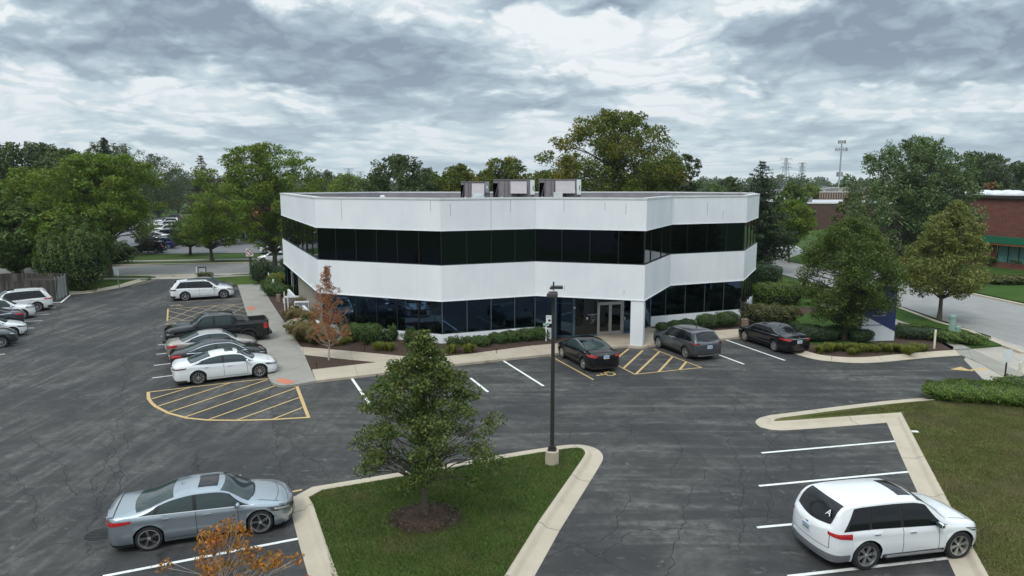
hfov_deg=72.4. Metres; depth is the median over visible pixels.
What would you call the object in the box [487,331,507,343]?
boxwood shrub
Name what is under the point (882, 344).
daylily
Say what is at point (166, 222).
parked suv
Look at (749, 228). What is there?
window pane
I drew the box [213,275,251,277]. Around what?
sidewalk
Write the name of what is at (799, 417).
lawn
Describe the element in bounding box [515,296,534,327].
window pane
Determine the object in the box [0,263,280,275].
street
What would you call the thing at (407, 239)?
window pane
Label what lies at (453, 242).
window pane
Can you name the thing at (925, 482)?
kerb
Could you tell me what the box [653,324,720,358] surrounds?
parked suv
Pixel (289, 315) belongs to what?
ornamental grass
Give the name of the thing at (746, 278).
window pane
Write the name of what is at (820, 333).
yew shrub
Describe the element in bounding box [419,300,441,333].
window pane
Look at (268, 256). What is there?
parked car
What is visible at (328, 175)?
background tree
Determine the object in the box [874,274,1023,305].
kerb
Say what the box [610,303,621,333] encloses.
door
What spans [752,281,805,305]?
hedge
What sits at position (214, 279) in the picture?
parked car
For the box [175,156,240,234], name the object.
spruce tree
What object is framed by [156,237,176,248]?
parked suv
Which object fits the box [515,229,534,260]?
window pane
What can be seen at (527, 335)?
boxwood shrub
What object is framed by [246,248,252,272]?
traffic sign
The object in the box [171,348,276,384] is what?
parked car
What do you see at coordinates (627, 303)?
window pane
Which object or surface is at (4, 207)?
background tree
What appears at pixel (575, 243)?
window pane
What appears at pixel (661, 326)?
yew shrub
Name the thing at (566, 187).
rooftop unit
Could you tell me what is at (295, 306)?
hydrangea
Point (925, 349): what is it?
daylily
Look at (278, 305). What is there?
mulch bed
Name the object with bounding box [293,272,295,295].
window pane
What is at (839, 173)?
cell tower
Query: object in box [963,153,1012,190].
background tree
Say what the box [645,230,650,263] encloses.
window pane
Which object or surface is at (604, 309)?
door
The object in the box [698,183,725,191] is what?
background tree
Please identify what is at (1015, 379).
juniper shrub
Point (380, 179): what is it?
background tree
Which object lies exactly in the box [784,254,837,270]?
lawn
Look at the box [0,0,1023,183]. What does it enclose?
sky
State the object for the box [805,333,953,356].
mulch bed
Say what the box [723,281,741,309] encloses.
window pane
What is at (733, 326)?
mulch bed
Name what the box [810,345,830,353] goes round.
daylily
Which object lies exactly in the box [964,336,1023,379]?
driveway
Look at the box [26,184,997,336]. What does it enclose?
ground
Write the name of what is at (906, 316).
lawn
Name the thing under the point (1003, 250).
window
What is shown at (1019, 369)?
marker post
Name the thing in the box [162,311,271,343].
pickup truck
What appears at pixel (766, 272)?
hedge
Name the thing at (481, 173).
background tree
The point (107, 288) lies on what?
kerb
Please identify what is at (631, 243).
window pane
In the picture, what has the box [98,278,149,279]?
sidewalk
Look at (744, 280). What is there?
window pane
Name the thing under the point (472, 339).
boxwood shrub
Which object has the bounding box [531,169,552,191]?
background tree
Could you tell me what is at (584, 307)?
window pane
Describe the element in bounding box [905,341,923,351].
daylily
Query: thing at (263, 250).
parked car
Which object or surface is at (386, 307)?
window pane
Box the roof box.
[553,192,562,196]
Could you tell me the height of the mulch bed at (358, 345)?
0.240 m
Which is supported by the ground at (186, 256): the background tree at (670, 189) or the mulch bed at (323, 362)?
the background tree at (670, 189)
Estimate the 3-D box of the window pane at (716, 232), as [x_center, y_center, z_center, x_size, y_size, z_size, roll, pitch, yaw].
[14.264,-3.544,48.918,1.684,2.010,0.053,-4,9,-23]
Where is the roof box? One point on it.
(558, 194)
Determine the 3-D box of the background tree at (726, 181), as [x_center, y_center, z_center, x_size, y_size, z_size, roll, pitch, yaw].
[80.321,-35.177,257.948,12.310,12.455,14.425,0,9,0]
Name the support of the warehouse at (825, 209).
on the ground at (186, 256)
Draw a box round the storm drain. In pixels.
[81,528,107,542]
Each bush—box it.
[31,234,73,288]
[110,239,138,263]
[195,271,213,276]
[249,258,272,284]
[260,278,281,286]
[260,281,281,295]
[266,271,285,282]
[269,283,293,296]
[272,265,284,273]
[335,316,350,332]
[345,322,363,340]
[359,322,382,344]
[381,327,395,342]
[387,323,398,339]
[400,327,415,343]
[738,298,749,317]
[740,302,803,324]
[984,273,999,283]
[985,255,1005,266]
[987,274,1023,284]
[1009,259,1021,265]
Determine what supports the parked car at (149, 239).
on the parking lot at (241, 247)
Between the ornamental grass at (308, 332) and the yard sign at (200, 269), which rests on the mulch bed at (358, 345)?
the ornamental grass at (308, 332)
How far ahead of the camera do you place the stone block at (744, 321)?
47.79 m
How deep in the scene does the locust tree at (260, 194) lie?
75.71 m
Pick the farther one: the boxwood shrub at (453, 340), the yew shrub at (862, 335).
the yew shrub at (862, 335)
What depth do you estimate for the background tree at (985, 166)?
165.04 m
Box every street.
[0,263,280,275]
[771,245,1023,346]
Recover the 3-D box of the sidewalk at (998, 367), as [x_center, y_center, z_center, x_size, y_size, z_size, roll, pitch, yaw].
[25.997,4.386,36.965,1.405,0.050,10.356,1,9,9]
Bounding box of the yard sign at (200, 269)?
[196,267,206,273]
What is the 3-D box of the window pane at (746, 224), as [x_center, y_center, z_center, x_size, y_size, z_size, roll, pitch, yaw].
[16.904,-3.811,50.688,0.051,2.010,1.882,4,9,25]
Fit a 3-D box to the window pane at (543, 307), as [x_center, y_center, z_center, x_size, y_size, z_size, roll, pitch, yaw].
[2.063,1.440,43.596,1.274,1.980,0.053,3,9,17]
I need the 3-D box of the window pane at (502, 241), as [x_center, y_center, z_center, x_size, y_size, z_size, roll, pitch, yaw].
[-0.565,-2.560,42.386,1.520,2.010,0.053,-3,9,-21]
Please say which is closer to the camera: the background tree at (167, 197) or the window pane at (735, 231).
the window pane at (735, 231)
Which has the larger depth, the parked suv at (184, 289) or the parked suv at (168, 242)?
the parked suv at (168, 242)
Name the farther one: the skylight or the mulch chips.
the skylight
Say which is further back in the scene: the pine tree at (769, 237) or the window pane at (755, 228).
the pine tree at (769, 237)
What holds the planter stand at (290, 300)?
on the mulch bed at (278, 305)
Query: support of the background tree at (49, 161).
on the ground at (186, 256)
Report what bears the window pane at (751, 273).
in the office building at (441, 266)
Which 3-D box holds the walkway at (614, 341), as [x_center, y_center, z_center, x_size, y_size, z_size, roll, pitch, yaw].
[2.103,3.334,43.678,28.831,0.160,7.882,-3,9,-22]
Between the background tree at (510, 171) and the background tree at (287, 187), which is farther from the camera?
the background tree at (287, 187)
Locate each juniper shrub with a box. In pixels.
[921,380,974,402]
[943,378,999,405]
[971,379,1023,405]
[989,374,1023,384]
[999,381,1023,406]
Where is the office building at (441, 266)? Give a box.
[280,192,759,348]
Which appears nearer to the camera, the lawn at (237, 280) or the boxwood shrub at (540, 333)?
the boxwood shrub at (540, 333)
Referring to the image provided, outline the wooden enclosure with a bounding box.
[0,273,68,300]
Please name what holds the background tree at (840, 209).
on the ground at (186, 256)
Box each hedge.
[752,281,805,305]
[754,263,782,283]
[894,326,947,339]
[895,322,939,328]
[928,329,990,345]
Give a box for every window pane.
[282,216,285,238]
[285,265,290,284]
[286,217,289,241]
[289,218,293,243]
[293,220,297,245]
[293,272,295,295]
[296,275,298,295]
[297,221,301,248]
[302,223,306,251]
[307,225,311,254]
[312,227,317,257]
[318,228,335,259]
[322,294,335,323]
[336,228,355,260]
[336,295,355,323]
[356,229,376,261]
[356,296,376,323]
[377,230,396,262]
[377,297,396,328]
[397,230,418,263]
[397,299,418,330]
[419,231,440,264]
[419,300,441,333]
[441,231,465,264]
[442,300,466,332]
[467,230,490,263]
[467,299,490,330]
[491,229,513,261]
[492,297,513,329]
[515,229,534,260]
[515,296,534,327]
[535,296,551,326]
[536,229,561,260]
[557,297,572,334]
[562,229,589,261]
[575,298,596,334]
[590,230,618,262]
[598,299,622,301]
[618,230,643,263]
[624,300,630,331]
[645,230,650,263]
[645,298,649,325]
[651,227,661,260]
[651,289,665,315]
[662,225,670,256]
[666,285,684,314]
[670,224,686,253]
[685,283,704,312]
[687,224,706,252]
[704,282,723,310]
[707,223,725,251]
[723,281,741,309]
[726,223,743,250]
[741,280,744,304]
[744,222,747,248]
[744,278,746,302]
[747,221,750,247]
[747,275,749,299]
[749,273,751,297]
[751,220,753,244]
[754,219,756,242]
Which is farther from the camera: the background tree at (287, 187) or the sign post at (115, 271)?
the background tree at (287, 187)
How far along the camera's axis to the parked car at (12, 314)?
48.14 m
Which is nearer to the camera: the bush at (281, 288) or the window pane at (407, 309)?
the window pane at (407, 309)
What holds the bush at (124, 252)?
on the ground at (186, 256)
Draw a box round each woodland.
[32,174,363,205]
[140,173,1015,195]
[177,174,1013,188]
[842,178,946,199]
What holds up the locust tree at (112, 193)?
on the ground at (186, 256)
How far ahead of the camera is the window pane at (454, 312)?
41.87 m
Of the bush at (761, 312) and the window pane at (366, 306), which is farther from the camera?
the bush at (761, 312)
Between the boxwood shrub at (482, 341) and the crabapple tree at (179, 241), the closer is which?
the boxwood shrub at (482, 341)
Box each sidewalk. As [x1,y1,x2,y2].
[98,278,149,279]
[119,258,255,262]
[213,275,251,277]
[821,305,969,349]
[956,349,1023,376]
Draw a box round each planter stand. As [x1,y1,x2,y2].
[283,296,298,302]
[294,301,308,309]
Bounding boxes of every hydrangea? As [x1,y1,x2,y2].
[283,317,314,331]
[287,305,300,311]
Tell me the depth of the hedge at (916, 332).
43.73 m
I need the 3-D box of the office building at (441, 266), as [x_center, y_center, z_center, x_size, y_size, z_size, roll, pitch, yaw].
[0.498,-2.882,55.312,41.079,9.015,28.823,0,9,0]
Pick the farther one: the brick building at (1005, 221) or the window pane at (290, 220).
the brick building at (1005, 221)
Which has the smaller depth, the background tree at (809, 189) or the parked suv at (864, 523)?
the parked suv at (864, 523)
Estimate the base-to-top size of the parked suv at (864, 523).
1.740 m
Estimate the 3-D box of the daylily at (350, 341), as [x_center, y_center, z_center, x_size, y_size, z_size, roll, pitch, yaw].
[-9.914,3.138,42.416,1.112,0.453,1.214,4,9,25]
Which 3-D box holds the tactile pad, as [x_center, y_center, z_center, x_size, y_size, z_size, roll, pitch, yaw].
[-11.275,4.605,34.684,1.228,0.001,0.593,6,10,34]
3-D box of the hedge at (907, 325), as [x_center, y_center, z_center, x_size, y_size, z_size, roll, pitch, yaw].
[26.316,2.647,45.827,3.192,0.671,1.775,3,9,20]
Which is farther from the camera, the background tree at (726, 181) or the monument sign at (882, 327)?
the background tree at (726, 181)
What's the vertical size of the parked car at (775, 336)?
1.458 m
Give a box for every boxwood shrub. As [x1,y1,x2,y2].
[444,335,460,345]
[459,336,470,346]
[468,336,476,344]
[474,335,491,346]
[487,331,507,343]
[502,329,520,342]
[516,328,535,341]
[529,325,549,339]
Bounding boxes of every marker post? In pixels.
[933,330,936,348]
[1018,362,1021,376]
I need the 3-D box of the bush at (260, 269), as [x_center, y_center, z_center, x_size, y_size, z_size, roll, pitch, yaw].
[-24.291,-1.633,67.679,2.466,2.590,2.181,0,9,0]
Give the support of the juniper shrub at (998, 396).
on the lawn at (799, 417)
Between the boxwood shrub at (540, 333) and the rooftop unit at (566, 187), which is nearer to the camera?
the boxwood shrub at (540, 333)
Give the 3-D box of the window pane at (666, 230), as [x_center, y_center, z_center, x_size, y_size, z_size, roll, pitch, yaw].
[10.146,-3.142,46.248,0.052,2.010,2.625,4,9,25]
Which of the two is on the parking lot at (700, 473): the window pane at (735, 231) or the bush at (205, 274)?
the bush at (205, 274)
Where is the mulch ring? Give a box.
[391,504,460,532]
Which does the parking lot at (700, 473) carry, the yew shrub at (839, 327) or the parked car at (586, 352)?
the parked car at (586, 352)
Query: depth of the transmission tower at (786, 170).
689.37 m
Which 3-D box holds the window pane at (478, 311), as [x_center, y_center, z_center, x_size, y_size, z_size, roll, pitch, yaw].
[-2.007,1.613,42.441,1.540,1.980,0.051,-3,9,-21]
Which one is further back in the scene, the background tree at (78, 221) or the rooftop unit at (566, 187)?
the background tree at (78, 221)
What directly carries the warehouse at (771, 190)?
on the ground at (186, 256)
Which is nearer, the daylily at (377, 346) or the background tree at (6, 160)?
the daylily at (377, 346)
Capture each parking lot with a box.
[0,275,987,575]
[114,217,268,253]
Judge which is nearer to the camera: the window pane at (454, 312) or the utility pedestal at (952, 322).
the window pane at (454, 312)
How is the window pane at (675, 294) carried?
in the office building at (441, 266)
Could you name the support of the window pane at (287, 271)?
in the office building at (441, 266)
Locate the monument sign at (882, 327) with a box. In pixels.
[857,285,897,340]
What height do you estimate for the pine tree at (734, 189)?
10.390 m
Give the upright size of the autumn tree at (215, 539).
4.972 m
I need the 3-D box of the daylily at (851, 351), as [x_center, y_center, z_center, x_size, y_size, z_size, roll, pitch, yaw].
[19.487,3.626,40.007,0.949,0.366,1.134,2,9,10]
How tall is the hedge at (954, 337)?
0.809 m
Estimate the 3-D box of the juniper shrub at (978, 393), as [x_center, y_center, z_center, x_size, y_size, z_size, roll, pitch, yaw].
[20.944,4.660,31.979,2.266,0.744,2.787,4,9,25]
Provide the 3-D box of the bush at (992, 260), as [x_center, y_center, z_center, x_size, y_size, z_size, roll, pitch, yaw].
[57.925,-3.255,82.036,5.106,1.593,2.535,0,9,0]
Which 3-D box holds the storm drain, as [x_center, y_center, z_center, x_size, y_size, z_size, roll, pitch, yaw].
[-11.681,6.966,19.772,0.840,0.022,0.840,-1,9,-6]
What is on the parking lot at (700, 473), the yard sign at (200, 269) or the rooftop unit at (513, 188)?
the yard sign at (200, 269)
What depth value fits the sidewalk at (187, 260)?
88.95 m
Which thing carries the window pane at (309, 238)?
in the office building at (441, 266)
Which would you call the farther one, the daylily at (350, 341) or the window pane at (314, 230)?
the window pane at (314, 230)
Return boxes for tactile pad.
[276,378,294,383]
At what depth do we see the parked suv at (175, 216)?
180.26 m
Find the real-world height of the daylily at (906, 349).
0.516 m
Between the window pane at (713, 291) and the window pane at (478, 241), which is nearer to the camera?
the window pane at (478, 241)
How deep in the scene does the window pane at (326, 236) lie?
43.90 m
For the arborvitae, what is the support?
on the lawn at (110, 282)
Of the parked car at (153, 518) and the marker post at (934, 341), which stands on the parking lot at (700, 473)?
the parked car at (153, 518)
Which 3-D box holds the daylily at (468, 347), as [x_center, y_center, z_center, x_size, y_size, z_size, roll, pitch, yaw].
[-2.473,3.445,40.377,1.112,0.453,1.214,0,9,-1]
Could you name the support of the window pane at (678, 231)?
in the office building at (441, 266)
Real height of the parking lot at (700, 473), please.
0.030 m
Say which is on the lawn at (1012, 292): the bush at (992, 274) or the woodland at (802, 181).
the bush at (992, 274)
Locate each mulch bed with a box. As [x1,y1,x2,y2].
[267,294,570,356]
[299,334,550,355]
[305,355,373,369]
[650,304,759,330]
[786,306,817,314]
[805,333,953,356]
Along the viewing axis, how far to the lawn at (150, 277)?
73.36 m
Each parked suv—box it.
[0,287,52,311]
[0,297,35,317]
[0,327,17,347]
[132,240,167,252]
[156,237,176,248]
[158,229,177,236]
[162,220,174,223]
[163,214,182,219]
[164,217,179,220]
[169,278,234,300]
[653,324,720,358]
[792,478,976,569]
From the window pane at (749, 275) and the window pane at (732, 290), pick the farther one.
the window pane at (749, 275)
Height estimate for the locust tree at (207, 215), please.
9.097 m
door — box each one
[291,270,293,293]
[598,303,609,334]
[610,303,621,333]
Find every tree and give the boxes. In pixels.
[0,141,45,200]
[0,146,19,199]
[0,165,75,216]
[0,190,41,266]
[0,209,39,278]
[4,142,67,202]
[9,210,88,268]
[20,147,109,211]
[22,152,168,274]
[31,214,118,284]
[83,139,128,173]
[98,137,114,242]
[111,143,155,208]
[134,153,191,217]
[134,228,160,253]
[148,167,198,212]
[155,514,308,575]
[167,220,205,254]
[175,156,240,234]
[176,188,255,260]
[186,141,326,267]
[214,168,251,238]
[274,179,297,197]
[309,265,351,359]
[310,169,342,191]
[324,173,368,191]
[346,178,398,191]
[347,329,508,514]
[363,153,439,191]
[402,171,438,191]
[426,163,478,191]
[475,170,500,181]
[479,155,531,191]
[527,108,689,191]
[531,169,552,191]
[617,162,677,191]
[652,153,703,191]
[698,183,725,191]
[716,176,747,191]
[726,178,740,191]
[742,161,801,264]
[766,199,818,262]
[772,182,816,254]
[794,215,909,340]
[802,184,823,198]
[830,192,869,222]
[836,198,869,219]
[839,134,989,272]
[897,199,993,319]
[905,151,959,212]
[945,150,1009,192]
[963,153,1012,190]
[977,160,1023,190]
[983,181,999,190]
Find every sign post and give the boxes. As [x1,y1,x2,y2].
[113,268,119,288]
[543,315,551,340]
[1003,349,1012,376]
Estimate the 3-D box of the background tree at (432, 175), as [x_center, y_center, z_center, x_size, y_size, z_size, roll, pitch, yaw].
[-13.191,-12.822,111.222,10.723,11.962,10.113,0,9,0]
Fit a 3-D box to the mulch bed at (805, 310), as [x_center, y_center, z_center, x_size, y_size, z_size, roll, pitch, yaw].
[20.563,1.885,53.337,7.749,0.160,3.097,-6,11,-36]
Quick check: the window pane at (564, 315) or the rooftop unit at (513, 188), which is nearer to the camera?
the window pane at (564, 315)
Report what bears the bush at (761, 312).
on the mulch bed at (733, 326)
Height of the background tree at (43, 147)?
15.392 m
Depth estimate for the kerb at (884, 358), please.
39.69 m
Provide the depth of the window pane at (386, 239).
42.31 m
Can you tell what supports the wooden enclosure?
on the parking lot at (700, 473)
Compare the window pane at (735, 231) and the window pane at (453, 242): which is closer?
the window pane at (453, 242)
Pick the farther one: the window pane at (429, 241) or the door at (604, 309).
the door at (604, 309)
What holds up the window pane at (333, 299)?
in the office building at (441, 266)
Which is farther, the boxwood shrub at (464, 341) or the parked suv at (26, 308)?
the parked suv at (26, 308)
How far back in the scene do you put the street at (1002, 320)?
54.83 m
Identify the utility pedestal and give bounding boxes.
[948,315,956,330]
[955,326,960,331]
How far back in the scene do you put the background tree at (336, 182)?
147.51 m
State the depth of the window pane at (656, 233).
43.87 m
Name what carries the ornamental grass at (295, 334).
on the mulch bed at (358, 345)
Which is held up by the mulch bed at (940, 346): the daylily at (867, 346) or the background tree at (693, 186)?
the daylily at (867, 346)
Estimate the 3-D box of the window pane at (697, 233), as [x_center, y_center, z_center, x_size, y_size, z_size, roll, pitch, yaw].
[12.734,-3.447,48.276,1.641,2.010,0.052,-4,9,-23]
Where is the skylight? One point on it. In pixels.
(477, 195)
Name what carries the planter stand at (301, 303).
on the mulch bed at (278, 305)
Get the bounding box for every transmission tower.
[778,158,790,187]
[798,162,805,179]
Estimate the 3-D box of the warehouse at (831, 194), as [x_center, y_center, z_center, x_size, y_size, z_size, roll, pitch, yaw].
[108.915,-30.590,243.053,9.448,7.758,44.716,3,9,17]
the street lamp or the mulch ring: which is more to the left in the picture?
the mulch ring
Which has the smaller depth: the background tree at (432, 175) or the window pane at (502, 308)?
the window pane at (502, 308)
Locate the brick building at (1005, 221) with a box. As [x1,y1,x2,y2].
[954,190,1023,269]
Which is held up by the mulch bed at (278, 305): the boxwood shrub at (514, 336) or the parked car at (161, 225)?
the boxwood shrub at (514, 336)
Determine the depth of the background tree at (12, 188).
77.10 m
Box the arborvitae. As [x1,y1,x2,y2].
[55,223,107,290]
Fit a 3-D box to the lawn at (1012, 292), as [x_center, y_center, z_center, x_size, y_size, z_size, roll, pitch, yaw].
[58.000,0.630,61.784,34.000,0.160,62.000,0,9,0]
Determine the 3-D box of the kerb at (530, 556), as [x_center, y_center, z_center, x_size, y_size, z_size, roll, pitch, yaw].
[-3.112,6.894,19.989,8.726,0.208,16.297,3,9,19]
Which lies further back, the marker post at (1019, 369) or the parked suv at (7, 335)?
the parked suv at (7, 335)
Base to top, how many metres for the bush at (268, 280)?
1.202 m
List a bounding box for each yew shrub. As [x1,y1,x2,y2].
[655,322,669,330]
[667,320,682,326]
[680,318,696,324]
[694,313,719,328]
[714,311,741,326]
[793,323,821,329]
[796,325,842,341]
[824,324,852,338]
[848,328,874,342]
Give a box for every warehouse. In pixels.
[749,189,794,198]
[766,196,898,228]
[815,189,847,198]
[819,186,868,197]
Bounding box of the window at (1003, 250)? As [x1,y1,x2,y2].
[997,245,1023,263]
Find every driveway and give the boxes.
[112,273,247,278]
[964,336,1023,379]
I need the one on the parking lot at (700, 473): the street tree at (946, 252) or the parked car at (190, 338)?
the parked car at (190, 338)
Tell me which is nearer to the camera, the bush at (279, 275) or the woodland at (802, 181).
the bush at (279, 275)
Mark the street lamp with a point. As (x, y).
(552, 455)
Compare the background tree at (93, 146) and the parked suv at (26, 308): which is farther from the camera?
the background tree at (93, 146)
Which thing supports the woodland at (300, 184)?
on the ground at (186, 256)
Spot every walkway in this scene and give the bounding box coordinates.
[238,284,315,387]
[300,327,741,382]
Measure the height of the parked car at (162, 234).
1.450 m
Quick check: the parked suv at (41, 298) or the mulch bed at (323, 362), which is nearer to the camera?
the mulch bed at (323, 362)
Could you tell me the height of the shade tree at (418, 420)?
5.629 m
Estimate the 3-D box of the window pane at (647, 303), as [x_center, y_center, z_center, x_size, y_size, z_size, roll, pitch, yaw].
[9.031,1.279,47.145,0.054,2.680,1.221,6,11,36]
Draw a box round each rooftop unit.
[461,182,489,197]
[493,180,534,196]
[538,179,580,196]
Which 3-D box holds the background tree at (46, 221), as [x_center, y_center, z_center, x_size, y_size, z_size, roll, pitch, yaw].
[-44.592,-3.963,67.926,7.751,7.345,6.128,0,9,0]
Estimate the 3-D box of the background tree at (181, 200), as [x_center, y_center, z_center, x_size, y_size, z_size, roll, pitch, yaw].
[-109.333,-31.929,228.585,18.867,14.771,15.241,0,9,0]
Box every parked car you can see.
[0,308,24,321]
[0,318,27,333]
[106,472,294,550]
[134,235,163,243]
[148,220,163,225]
[149,223,166,228]
[151,232,170,236]
[165,328,257,357]
[169,337,267,366]
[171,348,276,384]
[194,276,234,289]
[257,251,282,261]
[259,243,282,252]
[558,335,618,369]
[738,321,809,351]
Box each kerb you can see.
[0,261,279,266]
[69,278,146,294]
[292,444,602,575]
[756,398,987,575]
[792,350,960,362]
[800,283,1023,353]
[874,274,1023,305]
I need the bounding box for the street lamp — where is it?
[545,282,562,465]
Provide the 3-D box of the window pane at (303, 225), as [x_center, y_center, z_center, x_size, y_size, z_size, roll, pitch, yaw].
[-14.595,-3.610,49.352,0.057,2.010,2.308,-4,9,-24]
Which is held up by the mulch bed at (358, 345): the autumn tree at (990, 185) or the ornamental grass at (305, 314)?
the ornamental grass at (305, 314)
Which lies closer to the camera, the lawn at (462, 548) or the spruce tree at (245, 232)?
the lawn at (462, 548)
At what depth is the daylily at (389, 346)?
40.60 m
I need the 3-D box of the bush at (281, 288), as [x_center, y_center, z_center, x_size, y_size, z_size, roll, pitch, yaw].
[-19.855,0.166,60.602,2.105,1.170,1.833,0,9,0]
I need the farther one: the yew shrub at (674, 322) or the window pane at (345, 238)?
the yew shrub at (674, 322)
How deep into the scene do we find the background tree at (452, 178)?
101.48 m
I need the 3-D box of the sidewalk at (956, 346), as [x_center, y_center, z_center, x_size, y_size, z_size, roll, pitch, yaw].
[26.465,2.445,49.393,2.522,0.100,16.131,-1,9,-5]
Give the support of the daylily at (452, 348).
on the mulch bed at (358, 345)
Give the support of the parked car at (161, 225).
on the parking lot at (241, 247)
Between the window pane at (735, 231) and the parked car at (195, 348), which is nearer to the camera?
the parked car at (195, 348)
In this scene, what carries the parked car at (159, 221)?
on the parking lot at (241, 247)
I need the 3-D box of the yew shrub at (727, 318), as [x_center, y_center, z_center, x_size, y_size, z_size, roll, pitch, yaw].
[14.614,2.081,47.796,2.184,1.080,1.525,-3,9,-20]
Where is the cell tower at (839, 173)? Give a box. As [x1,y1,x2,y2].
[835,140,847,187]
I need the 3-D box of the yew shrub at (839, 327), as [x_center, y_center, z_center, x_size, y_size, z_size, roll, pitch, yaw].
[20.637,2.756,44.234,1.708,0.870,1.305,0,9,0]
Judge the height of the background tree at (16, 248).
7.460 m
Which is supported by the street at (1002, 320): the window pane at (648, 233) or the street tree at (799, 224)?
the street tree at (799, 224)
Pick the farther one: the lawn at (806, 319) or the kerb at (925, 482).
the lawn at (806, 319)
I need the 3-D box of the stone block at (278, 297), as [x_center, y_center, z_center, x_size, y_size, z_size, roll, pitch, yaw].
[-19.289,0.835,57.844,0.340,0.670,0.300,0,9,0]
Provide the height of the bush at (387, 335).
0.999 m
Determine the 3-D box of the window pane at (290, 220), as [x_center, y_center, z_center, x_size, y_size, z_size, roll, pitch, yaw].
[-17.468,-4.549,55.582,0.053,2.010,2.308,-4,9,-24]
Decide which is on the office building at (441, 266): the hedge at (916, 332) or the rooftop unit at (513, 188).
the rooftop unit at (513, 188)
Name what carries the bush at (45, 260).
on the lawn at (110, 282)
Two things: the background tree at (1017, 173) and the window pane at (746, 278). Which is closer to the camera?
the window pane at (746, 278)
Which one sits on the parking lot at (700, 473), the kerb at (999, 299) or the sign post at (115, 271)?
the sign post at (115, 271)
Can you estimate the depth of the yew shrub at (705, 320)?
46.70 m
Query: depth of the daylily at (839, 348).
40.81 m
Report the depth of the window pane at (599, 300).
44.84 m
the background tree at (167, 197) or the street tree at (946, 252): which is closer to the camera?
the street tree at (946, 252)
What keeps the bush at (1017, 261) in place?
on the lawn at (1012, 292)
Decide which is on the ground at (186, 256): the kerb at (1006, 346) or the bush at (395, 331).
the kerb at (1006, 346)
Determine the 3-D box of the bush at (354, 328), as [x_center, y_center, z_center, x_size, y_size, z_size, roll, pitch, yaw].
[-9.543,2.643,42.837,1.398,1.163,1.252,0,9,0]
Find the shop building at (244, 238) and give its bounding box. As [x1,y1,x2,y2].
[241,207,279,240]
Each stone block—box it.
[276,294,280,301]
[740,318,748,326]
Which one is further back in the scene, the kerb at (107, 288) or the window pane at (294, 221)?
the kerb at (107, 288)
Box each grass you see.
[278,307,316,319]
[281,320,321,341]
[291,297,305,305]
[292,310,319,321]
[296,323,344,344]
[802,400,933,416]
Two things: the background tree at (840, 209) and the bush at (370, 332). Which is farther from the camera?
the background tree at (840, 209)
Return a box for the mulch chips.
[381,498,466,534]
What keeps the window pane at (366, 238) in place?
in the office building at (441, 266)
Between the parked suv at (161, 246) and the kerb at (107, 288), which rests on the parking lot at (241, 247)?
the parked suv at (161, 246)
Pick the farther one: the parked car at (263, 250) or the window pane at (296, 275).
the parked car at (263, 250)
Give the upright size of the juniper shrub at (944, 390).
0.730 m
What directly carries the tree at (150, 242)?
on the ground at (186, 256)
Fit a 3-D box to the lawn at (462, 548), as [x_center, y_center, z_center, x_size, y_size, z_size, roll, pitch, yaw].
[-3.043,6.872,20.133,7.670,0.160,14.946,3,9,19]
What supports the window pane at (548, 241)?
in the office building at (441, 266)
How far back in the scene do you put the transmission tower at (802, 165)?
807.81 m
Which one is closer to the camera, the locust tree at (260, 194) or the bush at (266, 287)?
the bush at (266, 287)
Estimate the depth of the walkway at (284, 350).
42.52 m
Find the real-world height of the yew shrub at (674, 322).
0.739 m
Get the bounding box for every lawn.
[23,279,135,290]
[99,276,155,278]
[217,276,792,285]
[309,448,584,575]
[754,280,978,347]
[774,399,1023,575]
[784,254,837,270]
[813,289,1000,348]
[855,257,1023,303]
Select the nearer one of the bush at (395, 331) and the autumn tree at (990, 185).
the bush at (395, 331)
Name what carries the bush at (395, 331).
on the mulch bed at (358, 345)
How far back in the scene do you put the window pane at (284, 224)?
59.93 m
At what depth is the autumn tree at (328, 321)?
38.21 m
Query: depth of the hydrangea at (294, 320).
45.69 m
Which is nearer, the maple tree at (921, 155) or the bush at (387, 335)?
the bush at (387, 335)
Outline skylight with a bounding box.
[472,193,483,197]
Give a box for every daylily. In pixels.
[327,337,351,345]
[342,336,355,343]
[369,341,383,349]
[382,341,396,350]
[441,344,459,352]
[459,343,477,351]
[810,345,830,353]
[818,342,838,352]
[832,343,845,350]
[844,342,866,352]
[845,347,862,354]
[857,343,875,351]
[868,344,883,352]
[873,342,889,350]
[881,343,899,352]
[896,343,921,354]
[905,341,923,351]
[916,343,931,351]

